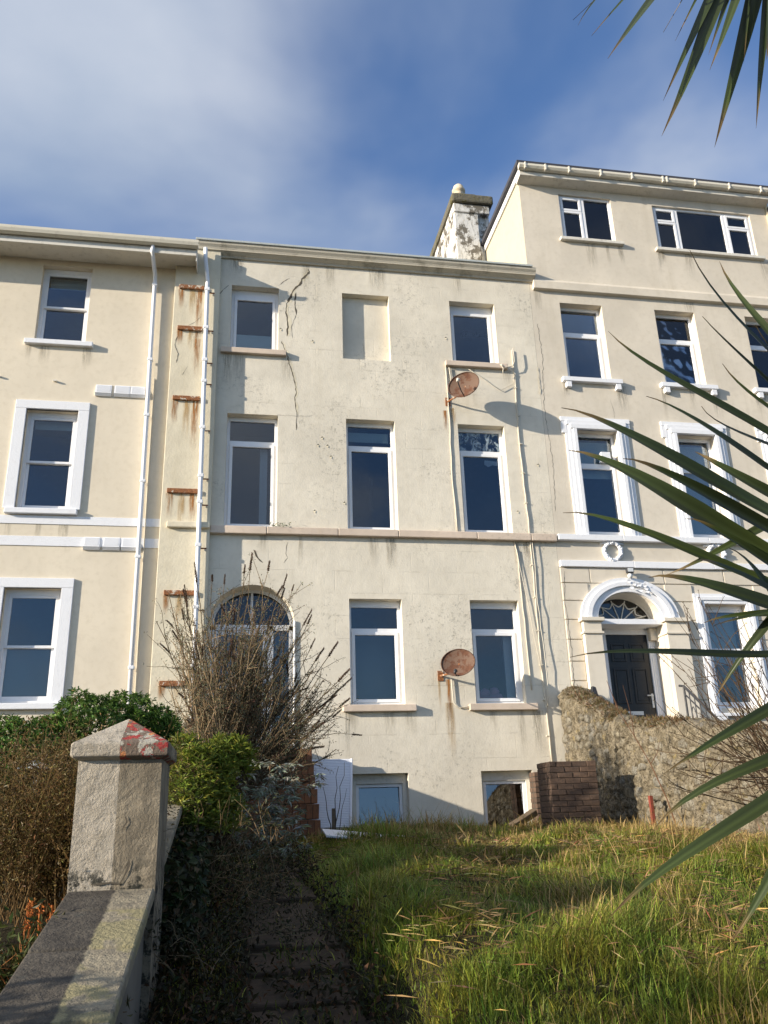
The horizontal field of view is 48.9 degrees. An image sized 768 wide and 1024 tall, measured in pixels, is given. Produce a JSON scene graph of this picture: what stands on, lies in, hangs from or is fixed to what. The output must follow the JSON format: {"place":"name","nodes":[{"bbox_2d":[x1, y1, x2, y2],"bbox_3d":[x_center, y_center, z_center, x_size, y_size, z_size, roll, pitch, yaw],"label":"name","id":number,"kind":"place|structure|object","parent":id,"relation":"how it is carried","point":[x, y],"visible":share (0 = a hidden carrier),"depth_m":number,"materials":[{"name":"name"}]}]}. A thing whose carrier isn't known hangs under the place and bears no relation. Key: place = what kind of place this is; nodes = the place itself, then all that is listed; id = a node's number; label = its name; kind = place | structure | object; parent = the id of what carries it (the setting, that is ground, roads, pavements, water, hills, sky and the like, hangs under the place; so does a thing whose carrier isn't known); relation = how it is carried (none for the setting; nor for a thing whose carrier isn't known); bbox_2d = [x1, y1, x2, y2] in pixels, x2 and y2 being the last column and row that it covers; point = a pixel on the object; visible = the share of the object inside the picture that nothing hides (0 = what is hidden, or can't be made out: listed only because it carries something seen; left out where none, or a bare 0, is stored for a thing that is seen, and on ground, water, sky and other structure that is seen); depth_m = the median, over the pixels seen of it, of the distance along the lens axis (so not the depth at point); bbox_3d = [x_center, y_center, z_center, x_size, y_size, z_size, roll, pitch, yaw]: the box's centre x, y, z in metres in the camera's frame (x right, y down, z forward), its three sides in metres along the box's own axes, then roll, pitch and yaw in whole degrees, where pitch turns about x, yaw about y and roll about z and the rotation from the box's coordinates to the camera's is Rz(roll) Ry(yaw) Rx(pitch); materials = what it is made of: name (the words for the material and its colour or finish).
{"place":"outdoors","nodes":[
{"label":"outdoors","id":0,"kind":"place"},
{"bbox_2d":[270,520,290,526],"bbox_3d":[-1.830,0.212,15.151,0.491,0.137,0.156,2,-20,-10],"label":"wall weed","id":1,"kind":"object","parent":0,"point":[278,525],"depth_m":15.15,"materials":[{"name":"beige plant"}]},
{"bbox_2d":[242,846,365,1023],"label":"garden path","id":2,"kind":"structure","parent":0,"point":[260,986],"depth_m":4.39,"materials":[{"name":"stone"}]},
{"bbox_2d":[0,771,767,1023],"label":"ground","id":3,"kind":"structure","parent":0,"point":[5,931],"depth_m":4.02,"materials":[{"name":"green plant"}]},
{"bbox_2d":[21,898,62,945],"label":"dock stalks","id":4,"kind":"object","parent":3,"relation":"on","point":[29,909],"visible":0.27,"depth_m":4.10,"materials":[{"name":"brown plant"}]},
{"bbox_2d":[0,897,135,1023],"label":"dead fern","id":5,"kind":"object","parent":3,"relation":"on","point":[18,956],"visible":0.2,"depth_m":3.58,"materials":[{"name":"brown plant"}]},
{"bbox_2d":[0,686,183,798],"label":"evergreen shrub","id":6,"kind":"object","parent":3,"relation":"on","point":[153,717],"visible":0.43,"depth_m":6.66,"materials":[{"name":"green plant"}]},
{"bbox_2d":[0,224,198,749],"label":"terraced house","id":7,"kind":"structure","parent":3,"relation":"on","point":[86,319],"depth_m":15.27,"materials":[{"name":"paint"}]},
{"bbox_2d":[0,590,60,702],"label":"window","id":8,"kind":"structure","parent":7,"relation":"in","point":[26,672],"depth_m":13.92,"materials":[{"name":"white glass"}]},
{"bbox_2d":[17,412,77,508],"bbox_3d":[-5.986,-0.870,15.122,0.890,1.910,0.180,2,-20,-10],"label":"window","id":9,"kind":"structure","parent":7,"relation":"in","point":[32,416],"depth_m":15.13,"materials":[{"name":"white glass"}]},
{"bbox_2d":[36,269,91,340],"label":"window","id":10,"kind":"structure","parent":7,"relation":"in","point":[55,283],"depth_m":16.28,"materials":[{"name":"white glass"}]},
{"bbox_2d":[0,719,206,1023],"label":"garden wall","id":11,"kind":"structure","parent":3,"relation":"on","point":[81,963],"depth_m":3.06,"materials":[{"name":"stone"}]},
{"bbox_2d":[159,778,219,971],"bbox_3d":[-1.556,2.625,7.118,0.379,1.517,5.616,2,-20,-10],"label":"ivy","id":12,"kind":"object","parent":11,"relation":"attached to","point":[183,864],"visible":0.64,"depth_m":4.75,"materials":[{"name":"green plant"}]},
{"bbox_2d":[0,690,219,929],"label":"dry shrub","id":13,"kind":"object","parent":3,"relation":"on","point":[36,831],"visible":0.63,"depth_m":4.45,"materials":[{"name":"brown plant"}]},
{"bbox_2d":[17,761,54,797],"bbox_3d":[-2.094,1.758,5.025,0.200,0.570,0.200,2,-20,-10],"label":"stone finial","id":14,"kind":"object","parent":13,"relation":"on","point":[36,770],"visible":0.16,"depth_m":5.06,"materials":[{"name":"grey stone"}]},
{"bbox_2d":[67,719,176,1023],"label":"gate pillar","id":15,"kind":"structure","parent":3,"relation":"on","point":[118,841],"depth_m":4.01,"materials":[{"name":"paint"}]},
{"bbox_2d":[69,781,311,907],"bbox_3d":[-1.455,2.461,5.955,1.926,1.147,1.889,2,-20,-10],"label":"bramble","id":16,"kind":"object","parent":3,"relation":"on","point":[213,881],"visible":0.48,"depth_m":5.92,"materials":[{"name":"green plant"}]},
{"bbox_2d":[168,728,259,848],"bbox_3d":[-1.339,2.139,6.480,0.798,0.987,1.252,2,-20,-10],"label":"green shrub","id":17,"kind":"object","parent":3,"relation":"on","point":[220,750],"visible":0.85,"depth_m":6.32,"materials":[{"name":"green plant"}]},
{"bbox_2d":[143,550,361,820],"bbox_3d":[-1.656,2.127,10.818,2.834,3.519,2.096,2,-20,-10],"label":"butterfly bush","id":18,"kind":"object","parent":3,"relation":"on","point":[254,692],"visible":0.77,"depth_m":10.48,"materials":[{"name":"brown plant"}]},
{"bbox_2d":[217,759,327,863],"bbox_3d":[-1.410,3.231,8.909,1.258,1.274,1.574,-10,-21,22],"label":"silver leaved sapling","id":19,"kind":"object","parent":3,"relation":"on","point":[265,791],"visible":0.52,"depth_m":9.04,"materials":[{"name":"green plant"}]},
{"bbox_2d":[219,749,325,844],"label":"brick steps","id":20,"kind":"structure","parent":3,"relation":"on","point":[310,806],"depth_m":12.18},
{"bbox_2d":[141,834,409,1023],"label":"leaf litter","id":21,"kind":"object","parent":3,"relation":"on","point":[182,1003],"visible":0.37,"depth_m":4.11,"materials":[{"name":"brown plant"}]},
{"bbox_2d":[145,845,451,988],"bbox_3d":[-0.659,2.382,4.726,2.071,0.979,1.689,11,-24,-33],"label":"bramble","id":22,"kind":"object","parent":3,"relation":"on","point":[215,949],"visible":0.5,"depth_m":4.53,"materials":[{"name":"green plant"}]},
{"bbox_2d":[308,758,352,828],"bbox_3d":[-0.847,4.476,13.463,0.780,1.062,0.500,2,-20,-10],"label":"ribbed panel","id":23,"kind":"object","parent":3,"relation":"on","point":[331,787],"visible":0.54,"depth_m":13.49,"materials":[{"name":"plastic"}]},
{"bbox_2d":[332,808,334,837],"bbox_3d":[-0.651,4.162,10.912,0.040,0.620,0.040,2,-20,-10],"label":"wooden stake","id":24,"kind":"object","parent":3,"relation":"on","point":[333,818],"visible":0.36,"depth_m":10.95,"materials":[{"name":"wood"}]},
{"bbox_2d":[323,762,346,829],"bbox_3d":[-0.672,4.115,12.091,0.360,1.016,0.241,5,-21,-18],"label":"withered weed","id":25,"kind":"object","parent":3,"relation":"on","point":[335,803],"visible":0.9,"depth_m":12.03,"materials":[{"name":"brown plant"}]},
{"bbox_2d":[148,184,570,833],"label":"terraced house","id":26,"kind":"structure","parent":3,"relation":"on","point":[416,538],"depth_m":15.88,"materials":[{"name":"paint"}]},
{"bbox_2d":[212,631,266,745],"bbox_3d":[-2.486,3.037,14.519,0.910,2.000,0.060,2,-20,-10],"label":"door","id":27,"kind":"structure","parent":26,"relation":"in","point":[216,631],"depth_m":14.78,"materials":[{"name":"white wood"}]},
{"bbox_2d":[224,417,277,526],"bbox_3d":[-2.477,-0.697,15.740,0.943,2.250,0.204,2,-20,-10],"label":"window","id":28,"kind":"structure","parent":26,"relation":"in","point":[233,444],"depth_m":15.75,"materials":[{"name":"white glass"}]},
{"bbox_2d":[230,290,277,349],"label":"window","id":29,"kind":"structure","parent":26,"relation":"in","point":[245,341],"depth_m":16.74,"materials":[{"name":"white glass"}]},
{"bbox_2d":[346,423,396,529],"bbox_3d":[-0.269,-0.640,16.096,0.946,2.250,0.154,2,-20,-10],"label":"window","id":30,"kind":"structure","parent":26,"relation":"in","point":[350,437],"depth_m":16.20,"materials":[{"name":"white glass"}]},
{"bbox_2d":[349,601,402,704],"bbox_3d":[-0.192,2.557,15.111,0.948,1.859,0.464,2,-20,-10],"label":"window","id":31,"kind":"structure","parent":26,"relation":"in","point":[371,650],"depth_m":15.16,"materials":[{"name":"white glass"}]},
{"bbox_2d":[353,773,407,825],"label":"window","id":32,"kind":"structure","parent":26,"relation":"in","point":[369,780],"depth_m":14.16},
{"bbox_2d":[437,649,474,680],"bbox_3d":[1.183,2.629,14.578,0.468,0.513,0.729,10,-23,-30],"label":"satellite dish","id":33,"kind":"object","parent":26,"relation":"attached to","point":[457,662],"visible":1,"depth_m":14.56,"materials":[{"name":"metal"}]},
{"bbox_2d":[445,372,478,405],"bbox_3d":[1.472,-2.433,16.457,0.491,0.550,0.738,6,-21,-21],"label":"satellite dish","id":34,"kind":"object","parent":26,"relation":"attached to","point":[464,384],"visible":1,"depth_m":16.43,"materials":[{"name":"metal"}]},
{"bbox_2d":[449,306,495,362],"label":"window","id":35,"kind":"structure","parent":26,"relation":"in","point":[455,311],"depth_m":17.65,"materials":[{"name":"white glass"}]},
{"bbox_2d":[458,428,509,532],"bbox_3d":[1.908,-0.587,16.438,0.945,2.250,0.089,2,-20,-10],"label":"window","id":36,"kind":"structure","parent":26,"relation":"in","point":[463,453],"depth_m":16.56,"materials":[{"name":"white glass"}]},
{"bbox_2d":[479,687,502,697],"bbox_3d":[1.907,3.319,15.261,0.505,0.304,0.240,2,-20,-10],"label":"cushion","id":37,"kind":"object","parent":26,"relation":"in","point":[493,692],"visible":0.62,"depth_m":15.19,"materials":[{"name":"blue fabric"}]},
{"bbox_2d":[470,602,522,702],"bbox_3d":[1.994,2.578,15.367,0.920,1.859,0.214,2,-20,-10],"label":"window","id":38,"kind":"structure","parent":26,"relation":"in","point":[508,635],"depth_m":15.37,"materials":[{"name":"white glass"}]},
{"bbox_2d":[481,770,531,824],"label":"window","id":39,"kind":"structure","parent":26,"relation":"in","point":[487,777],"depth_m":14.53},
{"bbox_2d":[322,829,404,838],"bbox_3d":[-0.206,4.031,10.480,1.124,0.212,0.501,0,-20,-5],"label":"ribbed panel","id":40,"kind":"object","parent":3,"relation":"on","point":[329,833],"visible":0.24,"depth_m":10.43,"materials":[{"name":"plastic"}]},
{"bbox_2d":[299,801,648,841],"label":"edge grass","id":41,"kind":"structure","parent":3,"relation":"on","point":[502,831],"depth_m":11.69,"materials":[{"name":"green plant"}]},
{"bbox_2d":[509,809,537,826],"bbox_3d":[2.200,4.853,13.319,0.520,0.100,0.120,-18,3,-32],"label":"timber offcut","id":42,"kind":"object","parent":3,"relation":"on","point":[531,812],"visible":0.71,"depth_m":13.30,"materials":[{"name":"brown wood"}]},
{"bbox_2d":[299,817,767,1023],"bbox_3d":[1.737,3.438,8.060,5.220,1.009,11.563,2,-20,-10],"label":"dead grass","id":43,"kind":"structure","parent":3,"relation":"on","point":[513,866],"depth_m":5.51,"materials":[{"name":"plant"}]},
{"bbox_2d":[529,772,541,822],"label":"brick wall","id":44,"kind":"structure","parent":3,"relation":"on","point":[534,790],"depth_m":14.03,"materials":[{"name":"brown brick"}]},
{"bbox_2d":[537,761,601,827],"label":"brick pier","id":45,"kind":"structure","parent":3,"relation":"on","point":[567,789],"depth_m":11.75,"materials":[{"name":"brown brick"}]},
{"bbox_2d":[481,160,767,726],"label":"terraced house","id":46,"kind":"structure","parent":3,"relation":"on","point":[603,252],"depth_m":17.79,"materials":[{"name":"paint"}]},
{"bbox_2d":[560,307,606,377],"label":"window","id":47,"kind":"structure","parent":46,"relation":"in","point":[579,327],"depth_m":18.19,"materials":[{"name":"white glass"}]},
{"bbox_2d":[558,196,614,239],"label":"window","id":48,"kind":"structure","parent":46,"relation":"in","point":[580,217],"depth_m":18.97,"materials":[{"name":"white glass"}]},
{"bbox_2d":[578,434,625,534],"bbox_3d":[4.272,-0.517,16.890,0.880,2.220,0.174,2,-20,-10],"label":"window","id":49,"kind":"structure","parent":46,"relation":"in","point":[591,467],"depth_m":17.07,"materials":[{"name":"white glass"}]},
{"bbox_2d":[605,635,656,717],"bbox_3d":[4.643,3.347,15.722,0.848,2.138,0.122,2,-20,-10],"label":"door","id":50,"kind":"structure","parent":46,"relation":"in","point":[630,671],"depth_m":15.83,"materials":[{"name":"black paint"}]},
{"bbox_2d":[655,314,701,383],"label":"window","id":51,"kind":"structure","parent":46,"relation":"in","point":[675,334],"depth_m":18.32,"materials":[{"name":"white glass"}]},
{"bbox_2d":[678,438,724,537],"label":"window","id":52,"kind":"structure","parent":46,"relation":"in","point":[699,529],"depth_m":17.42,"materials":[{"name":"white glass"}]},
{"bbox_2d":[652,207,755,254],"bbox_3d":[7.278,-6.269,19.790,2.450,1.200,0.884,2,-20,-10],"label":"window","id":53,"kind":"structure","parent":46,"relation":"in","point":[682,229],"depth_m":19.44,"materials":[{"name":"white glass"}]},
{"bbox_2d":[705,606,758,707],"bbox_3d":[6.520,2.775,16.091,0.870,1.950,0.210,2,-20,-10],"label":"window","id":54,"kind":"structure","parent":46,"relation":"in","point":[728,627],"depth_m":16.29,"materials":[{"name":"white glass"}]},
{"bbox_2d":[745,321,767,387],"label":"window","id":55,"kind":"structure","parent":46,"relation":"in","point":[759,353],"depth_m":18.66,"materials":[{"name":"white glass"}]},
{"bbox_2d":[607,682,677,827],"bbox_3d":[3.346,3.129,10.867,0.737,1.918,0.111,2,-20,-10],"label":"sapling","id":56,"kind":"object","parent":3,"relation":"on","point":[643,751],"visible":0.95,"depth_m":10.91,"materials":[{"name":"brown plant"}]},
{"bbox_2d":[648,796,655,824],"bbox_3d":[3.538,4.079,11.064,0.050,0.682,0.050,2,-20,-10],"label":"metal post","id":57,"kind":"object","parent":3,"relation":"on","point":[651,807],"visible":0.47,"depth_m":11.11,"materials":[{"name":"red metal"}]},
{"bbox_2d":[557,684,767,836],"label":"rubble wall","id":58,"kind":"structure","parent":3,"relation":"on","point":[596,729],"depth_m":11.72,"materials":[{"name":"stone"}]},
{"bbox_2d":[591,686,597,695],"bbox_3d":[3.642,3.227,14.553,0.210,0.430,0.100,2,-20,-10],"label":"slate shard","id":59,"kind":"object","parent":58,"relation":"on","point":[593,689],"visible":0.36,"depth_m":14.56,"materials":[{"name":"stone"}]},
{"bbox_2d":[561,251,767,940],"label":"cabbage palm","id":60,"kind":"object","parent":3,"relation":"on","point":[748,540],"visible":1,"depth_m":2.88,"materials":[{"name":"green plant"}]},
{"bbox_2d":[573,0,767,147],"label":"cabbage palm","id":61,"kind":"object","parent":3,"relation":"on","point":[709,12],"visible":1,"depth_m":4.01,"materials":[{"name":"green plant"}]},
{"bbox_2d":[678,685,718,718],"bbox_3d":[5.169,3.652,12.994,0.064,2.234,1.828,2,-20,-10],"label":"handrail","id":62,"kind":"object","parent":3,"relation":"on","point":[693,696],"visible":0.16,"depth_m":13.80,"materials":[{"name":"metal"}]},
{"bbox_2d":[648,590,767,804],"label":"bare bush","id":63,"kind":"object","parent":3,"relation":"on","point":[763,748],"visible":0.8,"depth_m":6.75,"materials":[{"name":"plant"}]},
{"bbox_2d":[0,0,767,255],"label":"sky","id":64,"kind":"structure","parent":0,"point":[338,124],"materials":[{"name":"blue"}]},
{"bbox_2d":[341,794,767,957],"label":"tall grass","id":65,"kind":"structure","parent":0,"point":[586,837],"depth_m":6.10,"materials":[{"name":"green plant"}]},
{"bbox_2d":[764,205,767,222],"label":"terraced house","id":66,"kind":"structure","parent":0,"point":[766,210],"depth_m":19.82,"materials":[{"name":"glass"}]}
]}

